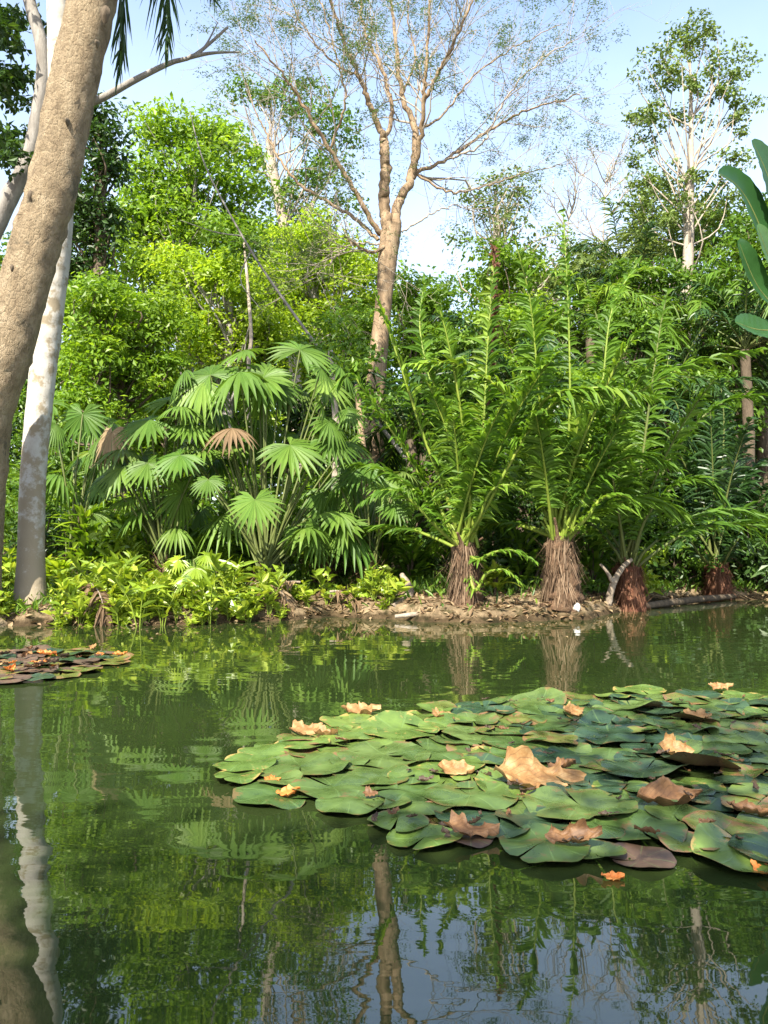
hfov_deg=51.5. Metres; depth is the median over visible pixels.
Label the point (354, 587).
bank herb
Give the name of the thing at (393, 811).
dead leaf
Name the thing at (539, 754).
lily pad
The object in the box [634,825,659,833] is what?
leaf scrap
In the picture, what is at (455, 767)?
dead leaf
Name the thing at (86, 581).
bank herb
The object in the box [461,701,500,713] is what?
lily pad
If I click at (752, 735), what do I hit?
lily pad
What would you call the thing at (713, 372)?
understory tree
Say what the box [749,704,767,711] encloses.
lily pad
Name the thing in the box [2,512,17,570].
shrub
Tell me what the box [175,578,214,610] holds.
bank herb
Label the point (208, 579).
bank herb
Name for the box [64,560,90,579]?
bank herb
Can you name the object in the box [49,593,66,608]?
bank herb
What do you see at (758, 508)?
shrub
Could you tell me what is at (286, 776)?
lily pad
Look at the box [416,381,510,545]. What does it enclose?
understory tree
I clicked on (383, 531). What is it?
strap leaf plant
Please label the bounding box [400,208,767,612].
feather palm
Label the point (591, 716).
lily pad
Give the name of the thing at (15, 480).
strap leaf plant
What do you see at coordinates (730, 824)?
lily pad
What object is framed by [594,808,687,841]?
lily pad
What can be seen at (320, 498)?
fan palm
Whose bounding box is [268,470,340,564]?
shrub
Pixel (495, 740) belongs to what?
lily pad
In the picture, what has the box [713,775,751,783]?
lily pad
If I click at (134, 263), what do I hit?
understory tree
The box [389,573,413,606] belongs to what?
driftwood
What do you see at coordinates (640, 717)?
lily pad
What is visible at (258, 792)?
lily pad
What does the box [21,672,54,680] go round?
lily pad
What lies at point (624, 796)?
lily pad
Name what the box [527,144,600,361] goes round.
twiggy tree
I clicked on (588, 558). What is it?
strap leaf plant
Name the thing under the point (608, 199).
background palm
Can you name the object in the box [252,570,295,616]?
bank herb
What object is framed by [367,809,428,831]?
lily pad
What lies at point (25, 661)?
lily pad
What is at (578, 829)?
dead leaf
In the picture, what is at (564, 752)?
lily pad
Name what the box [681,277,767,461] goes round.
understory tree
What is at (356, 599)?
fallen frond
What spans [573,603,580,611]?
pale stone
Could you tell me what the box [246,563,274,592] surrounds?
bank herb
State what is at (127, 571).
bank herb
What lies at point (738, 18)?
sky
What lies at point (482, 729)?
lily pad
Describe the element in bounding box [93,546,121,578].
bank herb
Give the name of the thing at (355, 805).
lily pad
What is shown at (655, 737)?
lily pad
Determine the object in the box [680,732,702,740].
lily pad
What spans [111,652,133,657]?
lily pad
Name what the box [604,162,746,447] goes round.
broadleaf tree
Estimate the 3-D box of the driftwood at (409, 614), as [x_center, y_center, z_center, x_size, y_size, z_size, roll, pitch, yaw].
[0.590,1.536,11.905,0.873,0.106,0.147,0,-2,-13]
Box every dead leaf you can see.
[7,663,15,670]
[23,659,50,666]
[37,649,56,654]
[45,657,59,662]
[49,664,58,669]
[60,652,68,658]
[112,651,126,654]
[264,775,280,782]
[276,784,299,796]
[289,719,322,734]
[313,724,337,734]
[341,701,380,713]
[362,786,377,796]
[387,807,398,814]
[432,707,447,716]
[438,759,474,775]
[444,809,499,838]
[493,745,585,788]
[545,818,602,843]
[547,757,575,767]
[563,701,584,715]
[601,871,624,880]
[637,775,704,805]
[659,732,694,754]
[683,708,711,717]
[708,682,732,689]
[726,798,767,816]
[750,859,767,873]
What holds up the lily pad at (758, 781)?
on the water
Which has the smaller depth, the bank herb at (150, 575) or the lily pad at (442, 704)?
the lily pad at (442, 704)
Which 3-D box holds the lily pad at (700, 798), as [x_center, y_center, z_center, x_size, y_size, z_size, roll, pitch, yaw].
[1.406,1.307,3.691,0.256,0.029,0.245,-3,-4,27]
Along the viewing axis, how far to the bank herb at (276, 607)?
11.82 m
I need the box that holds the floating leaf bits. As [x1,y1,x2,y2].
[28,606,676,639]
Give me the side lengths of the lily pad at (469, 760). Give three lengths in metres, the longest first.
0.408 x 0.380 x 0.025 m
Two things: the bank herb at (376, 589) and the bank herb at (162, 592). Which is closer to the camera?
the bank herb at (162, 592)
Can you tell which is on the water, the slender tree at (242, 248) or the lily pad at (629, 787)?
the lily pad at (629, 787)
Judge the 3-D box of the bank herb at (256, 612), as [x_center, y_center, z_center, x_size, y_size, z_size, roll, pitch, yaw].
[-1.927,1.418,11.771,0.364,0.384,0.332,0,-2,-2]
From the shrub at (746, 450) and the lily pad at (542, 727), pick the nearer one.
the lily pad at (542, 727)
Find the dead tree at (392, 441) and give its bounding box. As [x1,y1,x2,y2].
[181,112,405,460]
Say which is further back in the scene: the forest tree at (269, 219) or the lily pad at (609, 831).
the forest tree at (269, 219)
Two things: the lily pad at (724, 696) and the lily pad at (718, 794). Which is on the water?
the lily pad at (718, 794)
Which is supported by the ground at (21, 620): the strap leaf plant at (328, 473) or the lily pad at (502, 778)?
the strap leaf plant at (328, 473)
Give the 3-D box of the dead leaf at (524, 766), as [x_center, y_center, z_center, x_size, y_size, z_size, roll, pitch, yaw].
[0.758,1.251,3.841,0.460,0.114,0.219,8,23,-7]
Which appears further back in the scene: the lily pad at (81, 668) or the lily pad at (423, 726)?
the lily pad at (81, 668)
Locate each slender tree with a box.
[196,212,285,463]
[278,297,382,572]
[303,345,416,571]
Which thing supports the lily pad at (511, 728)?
on the water
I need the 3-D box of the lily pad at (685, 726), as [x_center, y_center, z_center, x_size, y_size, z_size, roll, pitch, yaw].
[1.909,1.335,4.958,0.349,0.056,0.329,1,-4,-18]
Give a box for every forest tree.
[0,230,81,499]
[0,267,28,463]
[55,215,175,466]
[130,210,256,504]
[207,208,353,476]
[303,237,435,462]
[388,364,413,467]
[390,266,473,490]
[399,261,559,512]
[507,249,604,362]
[665,266,734,344]
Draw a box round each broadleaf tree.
[23,90,145,478]
[56,267,214,512]
[84,88,293,451]
[138,237,328,515]
[212,71,369,501]
[236,201,394,475]
[362,269,510,548]
[440,162,589,305]
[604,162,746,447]
[678,192,767,506]
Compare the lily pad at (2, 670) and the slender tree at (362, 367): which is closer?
the lily pad at (2, 670)
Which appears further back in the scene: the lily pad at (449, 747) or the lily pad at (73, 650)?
the lily pad at (73, 650)
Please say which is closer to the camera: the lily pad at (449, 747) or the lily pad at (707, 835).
the lily pad at (707, 835)
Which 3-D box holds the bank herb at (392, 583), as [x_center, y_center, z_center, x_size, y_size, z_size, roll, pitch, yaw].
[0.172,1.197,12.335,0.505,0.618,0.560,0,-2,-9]
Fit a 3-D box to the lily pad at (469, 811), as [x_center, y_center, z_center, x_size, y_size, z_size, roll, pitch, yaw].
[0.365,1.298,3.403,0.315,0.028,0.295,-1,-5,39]
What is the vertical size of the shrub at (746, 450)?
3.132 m
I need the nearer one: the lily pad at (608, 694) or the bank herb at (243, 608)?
the lily pad at (608, 694)
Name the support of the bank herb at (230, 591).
on the ground at (21, 620)
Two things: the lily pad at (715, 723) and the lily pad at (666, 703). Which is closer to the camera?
the lily pad at (715, 723)
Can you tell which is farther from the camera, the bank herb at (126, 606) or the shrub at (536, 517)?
the shrub at (536, 517)
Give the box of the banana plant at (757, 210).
[718,138,767,337]
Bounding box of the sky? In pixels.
[0,0,767,506]
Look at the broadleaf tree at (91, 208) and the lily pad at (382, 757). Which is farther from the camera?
the broadleaf tree at (91, 208)
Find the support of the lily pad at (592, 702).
on the water
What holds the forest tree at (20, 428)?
on the ground at (21, 620)
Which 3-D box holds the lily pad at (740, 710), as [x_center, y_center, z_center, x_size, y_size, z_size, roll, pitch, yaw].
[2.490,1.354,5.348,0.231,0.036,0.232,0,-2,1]
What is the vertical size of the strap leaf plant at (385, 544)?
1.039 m
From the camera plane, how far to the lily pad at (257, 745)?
4.54 m
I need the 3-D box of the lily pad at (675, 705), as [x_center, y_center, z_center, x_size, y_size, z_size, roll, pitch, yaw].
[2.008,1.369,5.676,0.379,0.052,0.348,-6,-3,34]
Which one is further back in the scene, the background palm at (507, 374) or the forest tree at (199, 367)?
the forest tree at (199, 367)
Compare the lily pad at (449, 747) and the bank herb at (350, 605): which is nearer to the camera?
the lily pad at (449, 747)
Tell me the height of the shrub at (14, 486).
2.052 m
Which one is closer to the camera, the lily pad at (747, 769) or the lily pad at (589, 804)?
the lily pad at (589, 804)
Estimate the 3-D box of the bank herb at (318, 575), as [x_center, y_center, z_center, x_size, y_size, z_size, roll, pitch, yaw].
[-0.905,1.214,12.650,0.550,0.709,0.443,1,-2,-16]
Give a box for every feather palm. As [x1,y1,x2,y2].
[306,266,607,607]
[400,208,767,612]
[498,277,767,611]
[633,378,767,599]
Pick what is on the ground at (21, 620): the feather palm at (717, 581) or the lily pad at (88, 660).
the feather palm at (717, 581)
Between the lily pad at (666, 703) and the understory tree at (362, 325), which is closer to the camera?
the lily pad at (666, 703)
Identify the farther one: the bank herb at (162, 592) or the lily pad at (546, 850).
the bank herb at (162, 592)
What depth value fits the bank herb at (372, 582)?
12.44 m
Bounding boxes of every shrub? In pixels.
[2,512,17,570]
[3,478,74,561]
[3,501,71,561]
[4,433,69,540]
[45,474,149,540]
[45,481,118,563]
[71,525,157,576]
[103,508,186,571]
[133,472,213,549]
[146,516,227,571]
[181,526,255,579]
[184,470,287,560]
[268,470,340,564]
[275,467,330,558]
[280,517,376,576]
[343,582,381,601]
[359,565,401,593]
[409,522,512,580]
[422,479,515,561]
[474,474,547,552]
[478,518,548,584]
[505,475,574,566]
[575,487,677,579]
[578,567,609,595]
[608,544,669,595]
[638,496,733,586]
[666,516,731,576]
[712,490,767,588]
[714,441,760,551]
[717,434,766,503]
[723,483,767,567]
[756,477,767,512]
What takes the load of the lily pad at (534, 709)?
on the lily pad at (556, 714)
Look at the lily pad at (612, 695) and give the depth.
5.93 m
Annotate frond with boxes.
[78,582,115,626]
[254,582,296,616]
[260,580,299,602]
[330,589,363,615]
[486,243,501,418]
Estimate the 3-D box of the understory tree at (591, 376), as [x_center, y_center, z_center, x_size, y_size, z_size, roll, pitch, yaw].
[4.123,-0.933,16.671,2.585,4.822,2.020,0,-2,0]
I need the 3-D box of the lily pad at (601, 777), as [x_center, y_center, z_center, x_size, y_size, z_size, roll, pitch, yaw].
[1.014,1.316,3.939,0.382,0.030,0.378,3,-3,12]
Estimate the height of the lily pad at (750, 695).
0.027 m
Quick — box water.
[0,600,767,1023]
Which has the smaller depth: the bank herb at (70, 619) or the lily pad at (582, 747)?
the lily pad at (582, 747)
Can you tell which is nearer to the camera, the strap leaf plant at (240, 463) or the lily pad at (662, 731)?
the lily pad at (662, 731)
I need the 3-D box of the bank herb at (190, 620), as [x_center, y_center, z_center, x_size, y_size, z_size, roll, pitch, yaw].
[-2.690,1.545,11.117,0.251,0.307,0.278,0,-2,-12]
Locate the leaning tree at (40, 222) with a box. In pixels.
[0,0,117,626]
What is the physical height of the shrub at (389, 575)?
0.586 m
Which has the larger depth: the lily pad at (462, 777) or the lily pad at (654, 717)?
the lily pad at (654, 717)
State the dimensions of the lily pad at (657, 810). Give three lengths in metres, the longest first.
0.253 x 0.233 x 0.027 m
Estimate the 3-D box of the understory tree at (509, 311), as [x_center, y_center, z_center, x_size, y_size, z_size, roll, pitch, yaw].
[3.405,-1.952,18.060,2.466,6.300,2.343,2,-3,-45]
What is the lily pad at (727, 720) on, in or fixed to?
on the lily pad
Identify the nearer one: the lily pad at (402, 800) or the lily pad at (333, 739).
the lily pad at (402, 800)
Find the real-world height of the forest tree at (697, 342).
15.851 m
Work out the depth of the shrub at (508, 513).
18.28 m
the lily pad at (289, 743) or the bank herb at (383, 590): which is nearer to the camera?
the lily pad at (289, 743)
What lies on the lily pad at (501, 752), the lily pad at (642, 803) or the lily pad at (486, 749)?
the lily pad at (486, 749)
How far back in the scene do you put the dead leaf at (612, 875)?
2.82 m
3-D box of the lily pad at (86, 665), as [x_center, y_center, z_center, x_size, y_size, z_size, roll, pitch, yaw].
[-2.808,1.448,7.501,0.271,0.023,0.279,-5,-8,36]
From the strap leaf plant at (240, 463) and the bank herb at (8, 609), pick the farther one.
the strap leaf plant at (240, 463)
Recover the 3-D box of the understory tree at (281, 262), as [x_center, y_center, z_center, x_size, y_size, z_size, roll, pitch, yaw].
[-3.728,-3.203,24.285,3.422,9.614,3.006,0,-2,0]
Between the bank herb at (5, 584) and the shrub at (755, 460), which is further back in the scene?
the shrub at (755, 460)
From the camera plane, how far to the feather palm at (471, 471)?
12.01 m
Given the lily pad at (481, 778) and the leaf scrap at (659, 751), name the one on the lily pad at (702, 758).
the leaf scrap at (659, 751)
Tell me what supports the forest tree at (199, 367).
on the ground at (21, 620)
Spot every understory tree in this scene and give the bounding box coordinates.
[4,412,23,542]
[9,379,115,516]
[53,271,153,464]
[86,393,219,543]
[109,240,220,491]
[199,402,300,514]
[213,245,313,484]
[270,372,364,517]
[276,230,392,405]
[294,303,407,480]
[364,403,442,534]
[398,322,505,523]
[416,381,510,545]
[446,235,557,468]
[477,287,589,533]
[526,353,637,568]
[547,250,629,366]
[577,301,686,478]
[593,253,703,493]
[648,358,739,532]
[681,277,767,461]
[694,346,767,504]
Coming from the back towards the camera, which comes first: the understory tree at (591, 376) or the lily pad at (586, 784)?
the understory tree at (591, 376)
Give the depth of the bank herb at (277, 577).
11.81 m
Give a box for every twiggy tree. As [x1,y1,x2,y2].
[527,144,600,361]
[552,125,653,310]
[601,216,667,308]
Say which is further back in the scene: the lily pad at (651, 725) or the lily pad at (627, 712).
the lily pad at (627, 712)
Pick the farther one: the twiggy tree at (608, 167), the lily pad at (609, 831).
the twiggy tree at (608, 167)
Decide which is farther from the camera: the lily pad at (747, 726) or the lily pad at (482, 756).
the lily pad at (747, 726)
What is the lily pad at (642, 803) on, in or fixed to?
on the water
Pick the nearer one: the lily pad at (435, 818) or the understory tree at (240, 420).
the lily pad at (435, 818)
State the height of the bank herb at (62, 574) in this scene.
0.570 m
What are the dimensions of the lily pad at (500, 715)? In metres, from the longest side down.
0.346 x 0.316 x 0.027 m
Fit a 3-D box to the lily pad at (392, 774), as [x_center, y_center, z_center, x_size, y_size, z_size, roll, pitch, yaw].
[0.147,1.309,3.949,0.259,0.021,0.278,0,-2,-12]
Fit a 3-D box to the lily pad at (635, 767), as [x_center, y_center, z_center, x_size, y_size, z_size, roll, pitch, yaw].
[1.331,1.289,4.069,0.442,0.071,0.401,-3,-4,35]
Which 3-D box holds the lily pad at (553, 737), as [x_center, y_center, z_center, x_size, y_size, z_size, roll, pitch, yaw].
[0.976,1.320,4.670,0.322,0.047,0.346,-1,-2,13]
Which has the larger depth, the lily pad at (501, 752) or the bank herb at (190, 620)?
the bank herb at (190, 620)
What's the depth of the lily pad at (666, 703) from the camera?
5.61 m
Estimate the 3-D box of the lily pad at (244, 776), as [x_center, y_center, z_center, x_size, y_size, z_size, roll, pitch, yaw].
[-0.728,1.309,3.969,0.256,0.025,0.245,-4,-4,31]
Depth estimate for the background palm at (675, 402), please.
18.32 m
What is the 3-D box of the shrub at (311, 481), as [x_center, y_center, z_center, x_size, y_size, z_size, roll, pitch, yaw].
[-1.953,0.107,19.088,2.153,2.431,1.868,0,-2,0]
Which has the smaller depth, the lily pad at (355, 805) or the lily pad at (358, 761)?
the lily pad at (355, 805)
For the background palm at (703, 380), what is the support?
on the ground at (21, 620)
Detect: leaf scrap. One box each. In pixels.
[371,811,377,820]
[406,813,417,817]
[417,774,433,780]
[441,826,449,833]
[467,816,480,823]
[507,779,522,784]
[519,786,535,792]
[562,836,583,842]
[598,810,618,816]
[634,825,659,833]
[656,748,669,753]
[698,817,715,822]
[714,751,733,755]
[753,781,759,789]
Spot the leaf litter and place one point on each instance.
(518, 601)
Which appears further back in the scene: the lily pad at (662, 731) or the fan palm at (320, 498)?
the fan palm at (320, 498)
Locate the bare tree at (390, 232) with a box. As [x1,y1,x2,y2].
[170,0,691,524]
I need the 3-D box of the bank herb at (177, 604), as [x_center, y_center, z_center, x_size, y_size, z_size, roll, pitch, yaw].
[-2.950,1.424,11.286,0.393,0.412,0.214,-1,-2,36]
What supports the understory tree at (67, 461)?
on the ground at (21, 620)
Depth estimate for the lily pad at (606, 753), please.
4.43 m
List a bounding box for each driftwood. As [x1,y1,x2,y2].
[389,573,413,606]
[395,612,417,618]
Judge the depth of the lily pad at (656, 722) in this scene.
5.11 m
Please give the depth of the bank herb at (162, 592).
11.33 m
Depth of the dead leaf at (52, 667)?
7.08 m
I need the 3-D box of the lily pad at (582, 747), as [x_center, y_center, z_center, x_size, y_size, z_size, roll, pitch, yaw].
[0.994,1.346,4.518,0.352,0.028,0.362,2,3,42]
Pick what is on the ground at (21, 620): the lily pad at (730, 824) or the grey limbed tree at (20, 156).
the grey limbed tree at (20, 156)
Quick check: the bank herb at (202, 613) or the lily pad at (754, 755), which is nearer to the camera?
the lily pad at (754, 755)
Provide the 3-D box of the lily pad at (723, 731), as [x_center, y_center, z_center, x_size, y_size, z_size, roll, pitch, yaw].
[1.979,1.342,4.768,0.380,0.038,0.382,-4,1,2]
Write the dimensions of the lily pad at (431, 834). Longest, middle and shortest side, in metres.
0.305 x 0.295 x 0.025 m
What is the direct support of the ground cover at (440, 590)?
on the ground at (21, 620)
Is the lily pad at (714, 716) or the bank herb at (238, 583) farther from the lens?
the bank herb at (238, 583)
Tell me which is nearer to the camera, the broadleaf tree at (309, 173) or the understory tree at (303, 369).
the understory tree at (303, 369)
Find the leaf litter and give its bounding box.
[4,578,767,625]
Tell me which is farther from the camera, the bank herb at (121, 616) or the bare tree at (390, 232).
the bare tree at (390, 232)
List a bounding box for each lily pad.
[0,653,15,658]
[0,660,22,666]
[0,668,24,673]
[0,673,32,678]
[0,675,31,683]
[8,656,37,661]
[12,658,31,662]
[12,667,40,672]
[16,653,44,657]
[21,645,51,650]
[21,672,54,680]
[32,648,62,652]
[36,667,73,672]
[38,657,68,662]
[45,671,80,678]
[46,662,71,664]
[56,665,102,671]
[57,648,94,654]
[58,651,96,654]
[59,656,86,661]
[64,660,93,663]
[71,664,100,666]
[73,658,99,661]
[83,653,107,655]
[89,655,114,658]
[92,659,130,664]
[103,653,130,660]
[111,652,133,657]
[212,753,276,771]
[214,769,262,783]
[232,779,313,809]
[237,744,288,758]
[254,743,293,746]
[257,752,349,778]
[257,770,302,784]
[274,736,329,748]
[276,733,317,740]
[284,742,348,757]
[290,774,374,797]
[291,731,313,736]
[311,735,350,745]
[312,725,377,741]
[315,789,383,814]
[317,746,343,750]
[319,713,371,729]
[329,756,368,769]
[331,765,387,777]
[337,741,430,768]
[341,741,383,748]
[347,764,413,785]
[357,735,405,744]
[361,710,439,739]
[364,795,410,808]
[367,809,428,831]
[373,776,440,800]
[374,780,397,795]
[383,794,452,814]
[385,738,469,760]
[386,823,462,849]
[387,768,439,783]
[405,708,442,719]
[408,756,484,774]
[414,703,452,711]
[418,721,447,729]
[424,712,478,728]
[424,781,518,810]
[425,772,477,789]
[425,801,454,823]
[427,700,458,708]
[429,734,483,746]
[434,806,499,822]
[441,725,493,741]
[444,833,496,847]
[446,744,479,750]
[447,723,494,733]
[448,765,489,780]
[449,708,468,713]
[453,712,498,723]
[455,701,483,707]
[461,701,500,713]
[462,746,504,764]
[463,752,503,772]
[465,709,502,718]
[470,815,529,837]
[472,696,508,704]
[474,768,534,800]
[475,722,533,735]
[475,769,506,781]
[479,710,529,726]
[481,731,554,748]
[486,705,516,713]
[490,742,516,756]
[490,796,542,814]
[493,698,529,707]
[495,805,568,829]
[499,823,590,862]
[506,713,546,724]
[508,721,532,726]
[510,687,566,706]
[513,705,564,720]
[519,726,555,733]
[522,731,577,744]
[522,786,637,819]
[524,715,570,726]
[531,723,575,731]
[531,747,556,762]
[537,698,573,705]
[538,704,572,719]
[539,780,591,795]
[540,756,603,773]
[547,742,591,752]
[547,746,603,763]
[553,725,594,737]
[556,768,626,787]
[562,732,599,747]
[563,691,600,699]
[563,706,626,723]
[564,838,626,858]
[565,715,605,727]
[568,700,589,705]
[570,783,621,794]
[571,817,625,838]
[572,699,603,705]
[574,725,644,743]
[577,709,622,725]
[579,759,614,771]
[580,747,644,759]
[592,705,612,710]
[592,780,646,795]
[594,693,630,697]
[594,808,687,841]
[599,698,617,702]
[601,758,690,777]
[603,700,662,709]
[605,843,676,867]
[608,693,652,707]
[608,792,629,798]
[610,709,639,715]
[611,717,646,726]
[613,684,666,694]
[614,751,655,760]
[620,741,660,752]
[623,749,652,757]
[623,776,692,791]
[624,798,652,810]
[625,715,662,725]
[627,783,648,797]
[628,714,685,726]
[628,720,662,730]
[628,726,655,732]
[632,694,671,700]
[633,707,678,713]
[635,731,680,742]
[641,719,673,730]
[642,700,688,707]
[644,800,701,820]
[647,701,672,709]
[657,729,692,733]
[657,740,702,752]
[657,831,718,851]
[658,711,719,720]
[660,721,718,732]
[660,750,751,769]
[662,692,709,703]
[670,695,728,710]
[672,708,707,712]
[673,777,726,791]
[674,798,737,818]
[675,688,721,698]
[675,735,752,758]
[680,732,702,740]
[682,726,743,741]
[682,810,767,837]
[685,717,720,730]
[690,788,715,803]
[691,823,767,872]
[692,784,734,798]
[699,695,748,704]
[700,722,733,729]
[702,735,754,748]
[707,711,744,717]
[707,711,762,725]
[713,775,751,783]
[715,698,748,710]
[719,762,764,777]
[720,710,737,712]
[720,751,767,763]
[720,794,767,816]
[721,690,764,699]
[727,782,767,800]
[728,832,767,862]
[729,731,767,744]
[730,721,767,734]
[733,711,758,717]
[736,708,767,717]
[737,811,767,829]
[744,706,767,718]
[744,772,767,783]
[746,740,767,752]
[748,698,767,704]
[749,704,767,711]
[749,757,767,768]
[750,779,767,795]
[760,749,767,754]
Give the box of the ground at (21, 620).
[3,545,767,626]
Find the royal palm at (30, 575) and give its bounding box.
[13,0,221,604]
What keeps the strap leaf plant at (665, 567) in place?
on the ground at (21, 620)
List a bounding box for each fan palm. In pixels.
[46,399,129,577]
[79,396,245,579]
[150,340,383,596]
[164,551,218,596]
[285,434,372,588]
[314,459,422,586]
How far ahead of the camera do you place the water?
2.88 m
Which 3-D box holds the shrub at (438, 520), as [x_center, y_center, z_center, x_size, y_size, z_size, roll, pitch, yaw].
[2.174,-0.051,18.630,2.863,2.664,2.127,-1,-2,26]
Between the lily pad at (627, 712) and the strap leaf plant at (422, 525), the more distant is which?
the strap leaf plant at (422, 525)
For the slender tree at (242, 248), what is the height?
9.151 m
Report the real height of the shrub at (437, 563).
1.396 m
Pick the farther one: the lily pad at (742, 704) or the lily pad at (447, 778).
the lily pad at (742, 704)
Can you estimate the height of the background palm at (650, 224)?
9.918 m
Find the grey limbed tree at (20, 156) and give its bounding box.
[0,0,239,239]
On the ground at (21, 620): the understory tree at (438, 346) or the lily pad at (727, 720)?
the understory tree at (438, 346)
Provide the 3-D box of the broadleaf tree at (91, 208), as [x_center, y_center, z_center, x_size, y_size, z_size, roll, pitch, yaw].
[-9.354,-5.768,24.189,4.101,14.436,2.915,0,-2,0]
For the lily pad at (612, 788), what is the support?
on the lily pad at (601, 777)
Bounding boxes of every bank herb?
[0,590,10,618]
[0,601,14,615]
[1,591,24,609]
[2,547,16,588]
[2,561,15,588]
[2,581,9,590]
[40,601,67,625]
[45,554,60,581]
[46,587,60,600]
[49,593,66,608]
[51,567,74,593]
[51,613,72,626]
[53,569,81,597]
[55,578,108,623]
[61,611,75,623]
[62,598,74,619]
[63,568,107,591]
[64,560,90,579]
[66,584,108,623]
[67,551,117,582]
[74,567,93,580]
[79,618,94,626]
[84,554,142,592]
[85,603,97,624]
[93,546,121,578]
[93,582,129,611]
[101,596,135,624]
[105,573,170,626]
[107,549,141,577]
[109,564,147,595]
[121,591,139,618]
[125,571,171,606]
[126,572,148,597]
[127,559,176,590]
[127,583,169,624]
[136,564,158,580]
[140,584,174,615]
[149,581,191,625]
[159,559,193,596]
[165,596,176,612]
[166,599,184,623]
[172,590,186,602]
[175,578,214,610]
[183,611,199,626]
[186,602,218,624]
[187,598,209,624]
[191,565,226,624]
[207,606,223,623]
[209,549,257,597]
[212,564,239,583]
[216,595,236,621]
[219,581,237,599]
[229,584,270,622]
[234,569,251,588]
[239,578,255,592]
[239,584,259,595]
[241,561,285,616]
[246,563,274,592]
[247,596,265,618]
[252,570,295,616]
[273,601,290,620]
[277,584,302,598]
[298,580,320,606]
[302,588,317,607]
[310,566,344,604]
[341,578,366,602]
[346,597,354,612]
[361,577,379,596]
[364,563,394,600]
[375,597,391,610]
[378,569,410,604]
[381,577,405,601]
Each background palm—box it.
[288,358,525,537]
[424,278,595,531]
[507,343,724,554]
[514,265,700,365]
[551,191,695,359]
[560,219,705,484]
[603,180,738,298]
[604,296,767,542]
[631,270,767,509]
[636,260,767,473]
[665,176,765,273]
[686,248,767,318]
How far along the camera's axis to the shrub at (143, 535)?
14.26 m
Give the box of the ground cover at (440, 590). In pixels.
[2,552,767,615]
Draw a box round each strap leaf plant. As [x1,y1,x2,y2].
[4,445,61,547]
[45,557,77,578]
[47,499,119,571]
[73,419,152,496]
[87,507,149,571]
[116,506,167,552]
[157,440,211,547]
[211,441,258,514]
[213,457,273,542]
[220,512,297,581]
[289,461,331,517]
[342,515,397,565]
[347,530,418,573]
[352,432,403,523]
[380,469,444,559]
[387,459,428,550]
[389,538,434,581]
[474,484,533,562]
[479,559,520,593]
[491,528,544,580]
[569,515,631,581]
[641,532,692,578]
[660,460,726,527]
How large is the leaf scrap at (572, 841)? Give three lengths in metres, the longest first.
0.090 x 0.022 x 0.017 m
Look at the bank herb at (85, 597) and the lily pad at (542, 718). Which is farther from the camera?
the bank herb at (85, 597)
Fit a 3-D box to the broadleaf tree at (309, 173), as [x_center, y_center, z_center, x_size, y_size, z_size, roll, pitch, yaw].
[-4.061,-8.515,34.339,6.919,21.157,3.799,0,-2,0]
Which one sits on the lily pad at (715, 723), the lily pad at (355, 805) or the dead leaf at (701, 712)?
the dead leaf at (701, 712)
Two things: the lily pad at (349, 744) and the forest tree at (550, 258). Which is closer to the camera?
the lily pad at (349, 744)
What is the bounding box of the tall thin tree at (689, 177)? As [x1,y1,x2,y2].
[621,6,767,374]
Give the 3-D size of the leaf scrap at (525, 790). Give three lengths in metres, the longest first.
0.098 x 0.034 x 0.032 m
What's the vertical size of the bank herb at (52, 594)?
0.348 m
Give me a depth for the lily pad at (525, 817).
3.36 m
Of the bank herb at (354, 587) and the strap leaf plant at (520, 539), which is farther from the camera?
the strap leaf plant at (520, 539)
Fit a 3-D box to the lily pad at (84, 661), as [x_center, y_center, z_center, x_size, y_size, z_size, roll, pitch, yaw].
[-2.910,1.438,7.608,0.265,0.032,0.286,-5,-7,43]
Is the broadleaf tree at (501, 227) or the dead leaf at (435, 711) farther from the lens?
the broadleaf tree at (501, 227)
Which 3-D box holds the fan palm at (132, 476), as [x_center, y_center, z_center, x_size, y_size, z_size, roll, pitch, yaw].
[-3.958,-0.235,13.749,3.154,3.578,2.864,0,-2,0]
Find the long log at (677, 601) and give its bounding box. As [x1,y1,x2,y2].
[646,594,736,608]
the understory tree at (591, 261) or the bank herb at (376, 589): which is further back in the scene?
the understory tree at (591, 261)
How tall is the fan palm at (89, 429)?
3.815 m
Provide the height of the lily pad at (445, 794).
0.031 m
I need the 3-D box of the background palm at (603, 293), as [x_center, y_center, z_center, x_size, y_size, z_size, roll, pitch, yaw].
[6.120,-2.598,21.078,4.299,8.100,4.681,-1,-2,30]
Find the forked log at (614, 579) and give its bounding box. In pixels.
[599,558,632,605]
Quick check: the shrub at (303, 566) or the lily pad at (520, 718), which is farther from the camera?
the shrub at (303, 566)
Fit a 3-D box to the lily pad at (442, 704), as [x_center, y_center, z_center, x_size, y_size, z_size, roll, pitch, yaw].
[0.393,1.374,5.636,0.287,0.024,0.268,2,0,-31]
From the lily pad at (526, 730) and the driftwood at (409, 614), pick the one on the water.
the lily pad at (526, 730)
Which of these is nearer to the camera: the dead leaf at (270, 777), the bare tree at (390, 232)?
the dead leaf at (270, 777)
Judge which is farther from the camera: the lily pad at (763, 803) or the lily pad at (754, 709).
the lily pad at (754, 709)
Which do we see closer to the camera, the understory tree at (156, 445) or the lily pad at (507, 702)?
the lily pad at (507, 702)
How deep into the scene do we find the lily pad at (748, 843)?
3.03 m
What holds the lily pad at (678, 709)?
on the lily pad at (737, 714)

